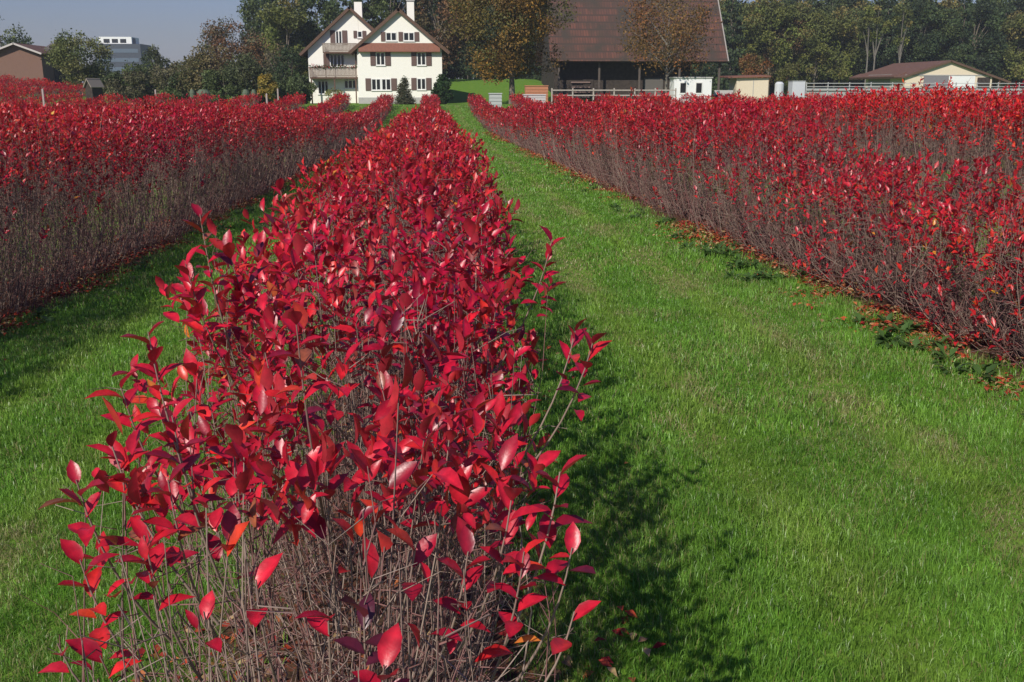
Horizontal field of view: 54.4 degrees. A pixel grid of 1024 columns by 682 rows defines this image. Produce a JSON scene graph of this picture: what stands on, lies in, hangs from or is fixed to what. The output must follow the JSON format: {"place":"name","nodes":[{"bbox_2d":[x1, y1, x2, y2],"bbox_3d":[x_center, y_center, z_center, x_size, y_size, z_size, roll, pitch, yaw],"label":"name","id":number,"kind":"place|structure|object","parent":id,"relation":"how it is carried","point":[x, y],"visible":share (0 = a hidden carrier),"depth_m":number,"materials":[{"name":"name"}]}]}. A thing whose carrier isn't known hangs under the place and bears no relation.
{"place":"outdoors","nodes":[
{"label":"outdoors","id":0,"kind":"place"},
{"bbox_2d":[0,0,1015,82],"label":"sky","id":1,"kind":"structure","parent":0,"point":[172,25],"materials":[{"name":"blue"}]},
{"bbox_2d":[0,79,1023,681],"bbox_3d":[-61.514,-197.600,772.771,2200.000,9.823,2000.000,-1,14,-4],"label":"ground","id":2,"kind":"structure","parent":0,"point":[462,89],"depth_m":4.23,"materials":[{"name":"green plant"}]},
{"bbox_2d":[0,15,33,46],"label":"dark tree","id":3,"kind":"object","parent":2,"relation":"on","point":[24,40],"visible":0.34,"depth_m":152.98,"materials":[{"name":"green plant"}]},
{"bbox_2d":[0,89,34,102],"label":"berry hedge","id":4,"kind":"object","parent":2,"relation":"on","point":[24,93],"visible":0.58,"depth_m":88.47,"materials":[{"name":"red plant"}]},
{"bbox_2d":[0,77,50,88],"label":"berry hedge","id":5,"kind":"object","parent":2,"relation":"on","point":[6,80],"visible":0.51,"depth_m":119.69,"materials":[{"name":"red plant"}]},
{"bbox_2d":[0,43,70,86],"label":"brown barn","id":6,"kind":"structure","parent":2,"relation":"on","point":[18,61],"depth_m":130.65,"materials":[{"name":"tile"}]},
{"bbox_2d":[0,80,83,92],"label":"berry hedge","id":7,"kind":"object","parent":2,"relation":"on","point":[35,84],"visible":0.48,"depth_m":114.23,"materials":[{"name":"red plant"}]},
{"bbox_2d":[0,91,84,106],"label":"berry hedge","id":8,"kind":"object","parent":2,"relation":"on","point":[68,97],"visible":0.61,"depth_m":85.76,"materials":[{"name":"red plant"}]},
{"bbox_2d":[0,83,106,99],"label":"berry hedge","id":9,"kind":"object","parent":2,"relation":"on","point":[37,91],"visible":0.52,"depth_m":105.67,"materials":[{"name":"red plant"}]},
{"bbox_2d":[11,92,126,109],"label":"berry hedge","id":10,"kind":"object","parent":2,"relation":"on","point":[97,100],"visible":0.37,"depth_m":82.75,"materials":[{"name":"red plant"}]},
{"bbox_2d":[40,28,114,93],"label":"willow tree","id":11,"kind":"object","parent":2,"relation":"on","point":[62,50],"visible":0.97,"depth_m":118.30,"materials":[{"name":"green plant"}]},
{"bbox_2d":[83,78,103,103],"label":"field hut","id":12,"kind":"object","parent":2,"relation":"on","point":[93,87],"visible":0.89,"depth_m":97.59,"materials":[{"name":"grey wood"}]},
{"bbox_2d":[17,93,172,110],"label":"berry hedge","id":13,"kind":"object","parent":2,"relation":"on","point":[157,99],"visible":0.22,"depth_m":82.09,"materials":[{"name":"red plant"}]},
{"bbox_2d":[3,91,215,112],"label":"berry hedge","id":14,"kind":"object","parent":2,"relation":"on","point":[200,97],"visible":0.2,"depth_m":79.95,"materials":[{"name":"red plant"}]},
{"bbox_2d":[99,71,126,99],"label":"bush","id":15,"kind":"object","parent":2,"relation":"on","point":[113,74],"visible":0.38,"depth_m":114.15,"materials":[{"name":"green plant"}]},
{"bbox_2d":[94,37,151,75],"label":"office block","id":16,"kind":"structure","parent":2,"relation":"on","point":[129,49],"depth_m":393.75,"materials":[{"name":"grey"}]},
{"bbox_2d":[102,68,149,101],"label":"bush","id":17,"kind":"object","parent":2,"relation":"on","point":[134,92],"visible":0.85,"depth_m":112.74,"materials":[{"name":"green plant"}]},
{"bbox_2d":[4,92,261,121],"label":"berry hedge","id":18,"kind":"object","parent":2,"relation":"on","point":[237,100],"visible":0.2,"depth_m":79.77,"materials":[{"name":"red plant"}]},
{"bbox_2d":[119,60,161,99],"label":"bush","id":19,"kind":"object","parent":2,"relation":"on","point":[149,90],"visible":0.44,"depth_m":114.24,"materials":[{"name":"green plant"}]},
{"bbox_2d":[0,91,305,158],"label":"berry hedge","id":20,"kind":"object","parent":2,"relation":"on","point":[291,102],"visible":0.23,"depth_m":72.39,"materials":[{"name":"red plant"}]},
{"bbox_2d":[140,44,170,93],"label":"tree","id":21,"kind":"object","parent":2,"relation":"on","point":[155,56],"visible":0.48,"depth_m":140.31,"materials":[{"name":"green plant"}]},
{"bbox_2d":[148,61,185,102],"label":"bush","id":22,"kind":"object","parent":2,"relation":"on","point":[163,75],"visible":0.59,"depth_m":112.10,"materials":[{"name":"green plant"}]},
{"bbox_2d":[0,91,351,209],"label":"berry hedge","id":23,"kind":"object","parent":2,"relation":"on","point":[334,103],"visible":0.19,"depth_m":27.29,"materials":[{"name":"red plant"}]},
{"bbox_2d":[164,68,201,102],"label":"bush","id":24,"kind":"object","parent":2,"relation":"on","point":[175,92],"visible":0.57,"depth_m":111.34,"materials":[{"name":"green plant"}]},
{"bbox_2d":[0,91,394,321],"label":"berry hedge","id":25,"kind":"object","parent":2,"relation":"on","point":[201,129],"visible":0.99,"depth_m":13.35,"materials":[{"name":"red plant"}]},
{"bbox_2d":[173,41,232,102],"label":"dark tree","id":26,"kind":"object","parent":2,"relation":"on","point":[202,61],"visible":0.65,"depth_m":110.37,"materials":[{"name":"green plant"}]},
{"bbox_2d":[201,65,250,103],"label":"bush","id":27,"kind":"object","parent":2,"relation":"on","point":[235,90],"visible":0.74,"depth_m":108.64,"materials":[{"name":"green plant"}]},
{"bbox_2d":[196,16,269,99],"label":"autumn tree","id":28,"kind":"object","parent":2,"relation":"on","point":[254,45],"visible":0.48,"depth_m":119.84,"materials":[{"name":"green plant"}]},
{"bbox_2d":[215,52,267,98],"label":"dark tree","id":29,"kind":"object","parent":2,"relation":"on","point":[245,62],"visible":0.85,"depth_m":108.91,"materials":[{"name":"green plant"}]},
{"bbox_2d":[236,0,296,74],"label":"forest tree","id":30,"kind":"object","parent":2,"relation":"on","point":[252,11],"visible":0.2,"depth_m":156.38,"materials":[{"name":"green plant"}]},
{"bbox_2d":[256,73,277,99],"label":"yellow bush","id":31,"kind":"object","parent":2,"relation":"on","point":[270,87],"visible":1,"depth_m":106.32,"materials":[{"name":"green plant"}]},
{"bbox_2d":[238,0,299,50],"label":"forest tree","id":32,"kind":"object","parent":2,"relation":"on","point":[261,2],"visible":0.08,"depth_m":169.59,"materials":[{"name":"green plant"}]},
{"bbox_2d":[257,44,297,100],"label":"autumn tree","id":33,"kind":"object","parent":2,"relation":"on","point":[267,55],"visible":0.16,"depth_m":132.89,"materials":[{"name":"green plant"}]},
{"bbox_2d":[258,72,302,99],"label":"bush","id":34,"kind":"object","parent":2,"relation":"on","point":[283,89],"visible":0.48,"depth_m":109.44,"materials":[{"name":"green plant"}]},
{"bbox_2d":[256,0,309,74],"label":"forest tree","id":35,"kind":"object","parent":2,"relation":"on","point":[290,20],"visible":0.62,"depth_m":149.33,"materials":[{"name":"green plant"}]},
{"bbox_2d":[270,45,308,94],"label":"dark tree","id":36,"kind":"object","parent":2,"relation":"on","point":[296,60],"visible":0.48,"depth_m":116.94,"materials":[{"name":"green plant"}]},
{"bbox_2d":[286,74,318,103],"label":"bush","id":37,"kind":"object","parent":2,"relation":"on","point":[306,87],"visible":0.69,"depth_m":110.52,"materials":[{"name":"green plant"}]},
{"bbox_2d":[18,93,611,681],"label":"berry hedge","id":38,"kind":"object","parent":2,"relation":"on","point":[422,159],"visible":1,"depth_m":2.32,"materials":[{"name":"red plant"}]},
{"bbox_2d":[291,0,343,68],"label":"forest tree","id":39,"kind":"object","parent":2,"relation":"on","point":[307,32],"visible":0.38,"depth_m":152.38,"materials":[{"name":"green plant"}]},
{"bbox_2d":[343,0,370,19],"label":"spruce tree","id":40,"kind":"object","parent":2,"relation":"on","point":[351,4],"visible":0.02,"depth_m":160.15,"materials":[{"name":"green plant"}]},
{"bbox_2d":[299,0,449,103],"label":"white house","id":41,"kind":"structure","parent":2,"relation":"on","point":[356,56],"depth_m":113.61,"materials":[{"name":"paint"}]},
{"bbox_2d":[330,54,344,66],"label":"window","id":42,"kind":"structure","parent":41,"relation":"in","point":[337,59],"depth_m":115.78,"materials":[{"name":"white"}]},
{"bbox_2d":[371,79,391,90],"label":"window","id":43,"kind":"structure","parent":41,"relation":"in","point":[376,84],"depth_m":113.48,"materials":[{"name":"white"}]},
{"bbox_2d":[363,0,424,27],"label":"forest tree","id":44,"kind":"object","parent":2,"relation":"on","point":[392,6],"visible":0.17,"depth_m":161.89,"materials":[{"name":"green plant"}]},
{"bbox_2d":[394,75,415,104],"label":"garden conifer","id":45,"kind":"object","parent":2,"relation":"on","point":[404,97],"visible":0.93,"depth_m":106.77,"materials":[{"name":"green plant"}]},
{"bbox_2d":[414,0,448,75],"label":"spruce tree","id":46,"kind":"object","parent":2,"relation":"on","point":[431,25],"visible":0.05,"depth_m":166.61,"materials":[{"name":"green plant"}]},
{"bbox_2d":[403,0,474,69],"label":"beech tree","id":47,"kind":"object","parent":2,"relation":"on","point":[443,37],"visible":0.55,"depth_m":142.33,"materials":[{"name":"green plant"}]},
{"bbox_2d":[430,73,453,103],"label":"garden shrub","id":48,"kind":"object","parent":2,"relation":"on","point":[445,95],"visible":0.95,"depth_m":107.76,"materials":[{"name":"green plant"}]},
{"bbox_2d":[444,8,483,78],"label":"spruce tree","id":49,"kind":"object","parent":2,"relation":"on","point":[465,72],"visible":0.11,"depth_m":176.12,"materials":[{"name":"green plant"}]},
{"bbox_2d":[446,1,497,78],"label":"spruce tree","id":50,"kind":"object","parent":2,"relation":"on","point":[459,63],"visible":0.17,"depth_m":173.38,"materials":[{"name":"green plant"}]},
{"bbox_2d":[488,93,501,106],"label":"field crate","id":51,"kind":"object","parent":2,"relation":"on","point":[495,99],"visible":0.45,"depth_m":83.72,"materials":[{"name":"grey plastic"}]},
{"bbox_2d":[0,132,1023,681],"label":"fallen leaves","id":52,"kind":"object","parent":2,"relation":"on","point":[606,660],"visible":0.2,"depth_m":8.54,"materials":[{"name":"red plant"}]},
{"bbox_2d":[444,0,581,103],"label":"chestnut tree","id":53,"kind":"object","parent":2,"relation":"on","point":[520,25],"visible":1,"depth_m":106.74,"materials":[{"name":"brown plant"}]},
{"bbox_2d":[486,0,541,78],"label":"spruce tree","id":54,"kind":"object","parent":2,"relation":"on","point":[532,71],"visible":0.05,"depth_m":171.63,"materials":[{"name":"green plant"}]},
{"bbox_2d":[26,173,1023,414],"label":"weeds","id":55,"kind":"object","parent":2,"relation":"on","point":[942,355],"visible":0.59,"depth_m":8.83,"materials":[{"name":"green plant"}]},
{"bbox_2d":[524,85,548,101],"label":"field crate","id":56,"kind":"object","parent":2,"relation":"on","point":[536,89],"visible":0.44,"depth_m":106.19,"materials":[{"name":"orange wood"}]},
{"bbox_2d":[551,88,676,101],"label":"paddock fence","id":57,"kind":"object","parent":2,"relation":"on","point":[613,90],"visible":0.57,"depth_m":105.83,"materials":[{"name":"white wood"}]},
{"bbox_2d":[535,0,728,99],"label":"barn","id":58,"kind":"structure","parent":2,"relation":"on","point":[588,41],"depth_m":129.24,"materials":[{"name":"tile"}]},
{"bbox_2d":[583,79,593,99],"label":"door","id":59,"kind":"structure","parent":58,"relation":"in","point":[591,81],"depth_m":129.47,"materials":[{"name":"wood"}]},
{"bbox_2d":[643,78,662,99],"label":"door","id":60,"kind":"structure","parent":58,"relation":"in","point":[649,83],"depth_m":130.08,"materials":[{"name":"grey"}]},
{"bbox_2d":[612,0,723,94],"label":"young tree","id":61,"kind":"object","parent":2,"relation":"on","point":[667,55],"visible":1,"depth_m":111.83,"materials":[{"name":"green plant"}]},
{"bbox_2d":[669,77,712,101],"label":"white cabin","id":62,"kind":"object","parent":2,"relation":"on","point":[698,86],"visible":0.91,"depth_m":112.30,"materials":[{"name":"paint"}]},
{"bbox_2d":[690,63,715,92],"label":"spruce tree","id":63,"kind":"object","parent":2,"relation":"on","point":[701,65],"visible":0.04,"depth_m":197.32,"materials":[{"name":"green plant"}]},
{"bbox_2d":[703,0,750,94],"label":"spruce tree","id":64,"kind":"object","parent":2,"relation":"on","point":[730,68],"visible":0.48,"depth_m":186.12,"materials":[{"name":"green plant"}]},
{"bbox_2d":[467,87,1023,376],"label":"berry hedge","id":65,"kind":"object","parent":2,"relation":"on","point":[626,136],"visible":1,"depth_m":9.87,"materials":[{"name":"red plant"}]},
{"bbox_2d":[720,75,770,100],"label":"cream shed","id":66,"kind":"structure","parent":2,"relation":"on","point":[749,85],"depth_m":120.78,"materials":[{"name":"beige paint"}]},
{"bbox_2d":[727,0,773,74],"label":"forest tree","id":67,"kind":"object","parent":2,"relation":"on","point":[751,6],"visible":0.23,"depth_m":186.64,"materials":[{"name":"green plant"}]},
{"bbox_2d":[737,53,773,85],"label":"autumn tree","id":68,"kind":"object","parent":2,"relation":"on","point":[747,66],"visible":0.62,"depth_m":147.03,"materials":[{"name":"brown plant"}]},
{"bbox_2d":[719,93,802,104],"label":"berry hedge","id":69,"kind":"object","parent":2,"relation":"on","point":[739,97],"visible":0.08,"depth_m":90.82,"materials":[{"name":"red plant"}]},
{"bbox_2d":[509,76,1023,215],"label":"berry hedge","id":70,"kind":"object","parent":2,"relation":"on","point":[980,112],"visible":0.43,"depth_m":16.00,"materials":[{"name":"red plant"}]},
{"bbox_2d":[742,0,802,95],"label":"forest tree","id":71,"kind":"object","parent":2,"relation":"on","point":[755,19],"visible":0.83,"depth_m":181.70,"materials":[{"name":"green plant"}]},
{"bbox_2d":[759,18,809,90],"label":"beech tree","id":72,"kind":"object","parent":2,"relation":"on","point":[793,47],"visible":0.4,"depth_m":184.57,"materials":[{"name":"green plant"}]},
{"bbox_2d":[774,62,799,95],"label":"tree","id":73,"kind":"object","parent":2,"relation":"on","point":[789,70],"visible":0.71,"depth_m":157.40,"materials":[{"name":"green plant"}]},
{"bbox_2d":[552,80,1023,181],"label":"berry hedge","id":74,"kind":"object","parent":2,"relation":"on","point":[559,97],"visible":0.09,"depth_m":23.65,"materials":[{"name":"red plant"}]},
{"bbox_2d":[788,81,805,98],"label":"box trailer","id":75,"kind":"object","parent":2,"relation":"on","point":[797,88],"visible":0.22,"depth_m":120.28,"materials":[{"name":"grey plastic"}]},
{"bbox_2d":[775,0,829,81],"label":"forest tree","id":76,"kind":"object","parent":2,"relation":"on","point":[806,14],"visible":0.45,"depth_m":184.37,"materials":[{"name":"green plant"}]},
{"bbox_2d":[594,91,1023,155],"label":"berry hedge","id":77,"kind":"object","parent":2,"relation":"on","point":[606,95],"visible":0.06,"depth_m":37.27,"materials":[{"name":"red plant"}]},
{"bbox_2d":[793,11,840,87],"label":"forest tree","id":78,"kind":"object","parent":2,"relation":"on","point":[814,76],"visible":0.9,"depth_m":183.10,"materials":[{"name":"green plant"}]},
{"bbox_2d":[636,93,1008,144],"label":"berry hedge","id":79,"kind":"object","parent":2,"relation":"on","point":[658,97],"visible":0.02,"depth_m":86.04,"materials":[{"name":"red plant"}]},
{"bbox_2d":[805,0,859,87],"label":"forest tree","id":80,"kind":"object","parent":2,"relation":"on","point":[821,4],"visible":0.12,"depth_m":203.34,"materials":[{"name":"green plant"}]},
{"bbox_2d":[812,0,862,87],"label":"forest tree","id":81,"kind":"object","parent":2,"relation":"on","point":[847,2],"visible":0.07,"depth_m":199.85,"materials":[{"name":"green plant"}]},
{"bbox_2d":[812,6,864,87],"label":"forest tree","id":82,"kind":"object","parent":2,"relation":"on","point":[847,58],"visible":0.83,"depth_m":183.59,"materials":[{"name":"green plant"}]},
{"bbox_2d":[679,92,1019,136],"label":"berry hedge","id":83,"kind":"object","parent":2,"relation":"on","point":[695,97],"visible":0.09,"depth_m":90.29,"materials":[{"name":"red plant"}]},
{"bbox_2d":[831,15,872,87],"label":"forest tree","id":84,"kind":"object","parent":2,"relation":"on","point":[853,70],"visible":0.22,"depth_m":190.39,"materials":[{"name":"green plant"}]},
{"bbox_2d":[847,0,877,85],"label":"forest tree","id":85,"kind":"object","parent":2,"relation":"on","point":[865,4],"visible":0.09,"depth_m":197.72,"materials":[{"name":"green plant"}]},
{"bbox_2d":[839,8,891,87],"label":"forest tree","id":86,"kind":"object","parent":2,"relation":"on","point":[860,64],"visible":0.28,"depth_m":189.89,"materials":[{"name":"green plant"}]},
{"bbox_2d":[855,5,881,87],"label":"bare trunk tree","id":87,"kind":"object","parent":2,"relation":"on","point":[861,25],"visible":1,"depth_m":178.17,"materials":[{"name":"green plant"}]},
{"bbox_2d":[864,4,893,69],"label":"bare trunk tree","id":88,"kind":"object","parent":2,"relation":"on","point":[886,26],"visible":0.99,"depth_m":177.79,"materials":[{"name":"green plant"}]},
{"bbox_2d":[858,0,901,87],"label":"spruce tree","id":89,"kind":"object","parent":2,"relation":"on","point":[887,56],"visible":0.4,"depth_m":187.00,"materials":[{"name":"green plant"}]},
{"bbox_2d":[890,4,912,62],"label":"bare trunk tree","id":90,"kind":"object","parent":2,"relation":"on","point":[900,30],"visible":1,"depth_m":178.49,"materials":[{"name":"green plant"}]},
{"bbox_2d":[869,0,938,63],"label":"forest tree","id":91,"kind":"object","parent":2,"relation":"on","point":[882,3],"visible":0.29,"depth_m":188.70,"materials":[{"name":"green plant"}]},
{"bbox_2d":[805,82,1023,98],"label":"rail fence","id":92,"kind":"object","parent":2,"relation":"on","point":[828,91],"visible":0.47,"depth_m":118.10,"materials":[{"name":"grey wood"}]},
{"bbox_2d":[894,0,953,62],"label":"forest tree","id":93,"kind":"object","parent":2,"relation":"on","point":[923,12],"visible":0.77,"depth_m":183.94,"materials":[{"name":"green plant"}]},
{"bbox_2d":[849,60,1010,87],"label":"barn","id":94,"kind":"structure","parent":2,"relation":"on","point":[934,71],"depth_m":150.63,"materials":[{"name":"brown tile"}]},
{"bbox_2d":[923,76,948,87],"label":"door","id":95,"kind":"structure","parent":94,"relation":"in","point":[927,79],"depth_m":150.27,"materials":[{"name":"grey"}]},
{"bbox_2d":[949,76,974,87],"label":"door","id":96,"kind":"structure","parent":94,"relation":"in","point":[959,79],"depth_m":150.56,"materials":[{"name":"white paint"}]},
{"bbox_2d":[916,4,972,63],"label":"forest tree","id":97,"kind":"object","parent":2,"relation":"on","point":[958,53],"visible":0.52,"depth_m":183.86,"materials":[{"name":"green plant"}]},
{"bbox_2d":[937,0,969,42],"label":"forest tree","id":98,"kind":"object","parent":2,"relation":"on","point":[948,3],"visible":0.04,"depth_m":197.65,"materials":[{"name":"green plant"}]},
{"bbox_2d":[938,0,978,69],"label":"spruce tree","id":99,"kind":"object","parent":2,"relation":"on","point":[962,42],"visible":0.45,"depth_m":183.92,"materials":[{"name":"green plant"}]},
{"bbox_2d":[943,0,1009,73],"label":"forest tree","id":100,"kind":"object","parent":2,"relation":"on","point":[991,43],"visible":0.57,"depth_m":186.41,"materials":[{"name":"green plant"}]},
{"bbox_2d":[974,0,1013,87],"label":"spruce tree","id":101,"kind":"object","parent":2,"relation":"on","point":[994,70],"visible":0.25,"depth_m":188.52,"materials":[{"name":"green plant"}]},
{"bbox_2d":[992,0,1021,87],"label":"spruce tree","id":102,"kind":"object","parent":2,"relation":"on","point":[1007,8],"visible":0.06,"depth_m":191.77,"materials":[{"name":"green plant"}]},
{"bbox_2d":[993,0,1023,57],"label":"forest tree","id":103,"kind":"object","parent":2,"relation":"on","point":[1018,4],"visible":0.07,"depth_m":201.53,"materials":[{"name":"green plant"}]},
{"bbox_2d":[994,10,1023,87],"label":"forest tree","id":104,"kind":"object","parent":2,"relation":"on","point":[1017,60],"visible":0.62,"depth_m":189.11,"materials":[{"name":"green plant"}]},
{"bbox_2d":[1002,14,1023,82],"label":"forest tree","id":105,"kind":"object","parent":2,"relation":"on","point":[1018,72],"visible":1,"depth_m":186.97,"materials":[{"name":"green plant"}]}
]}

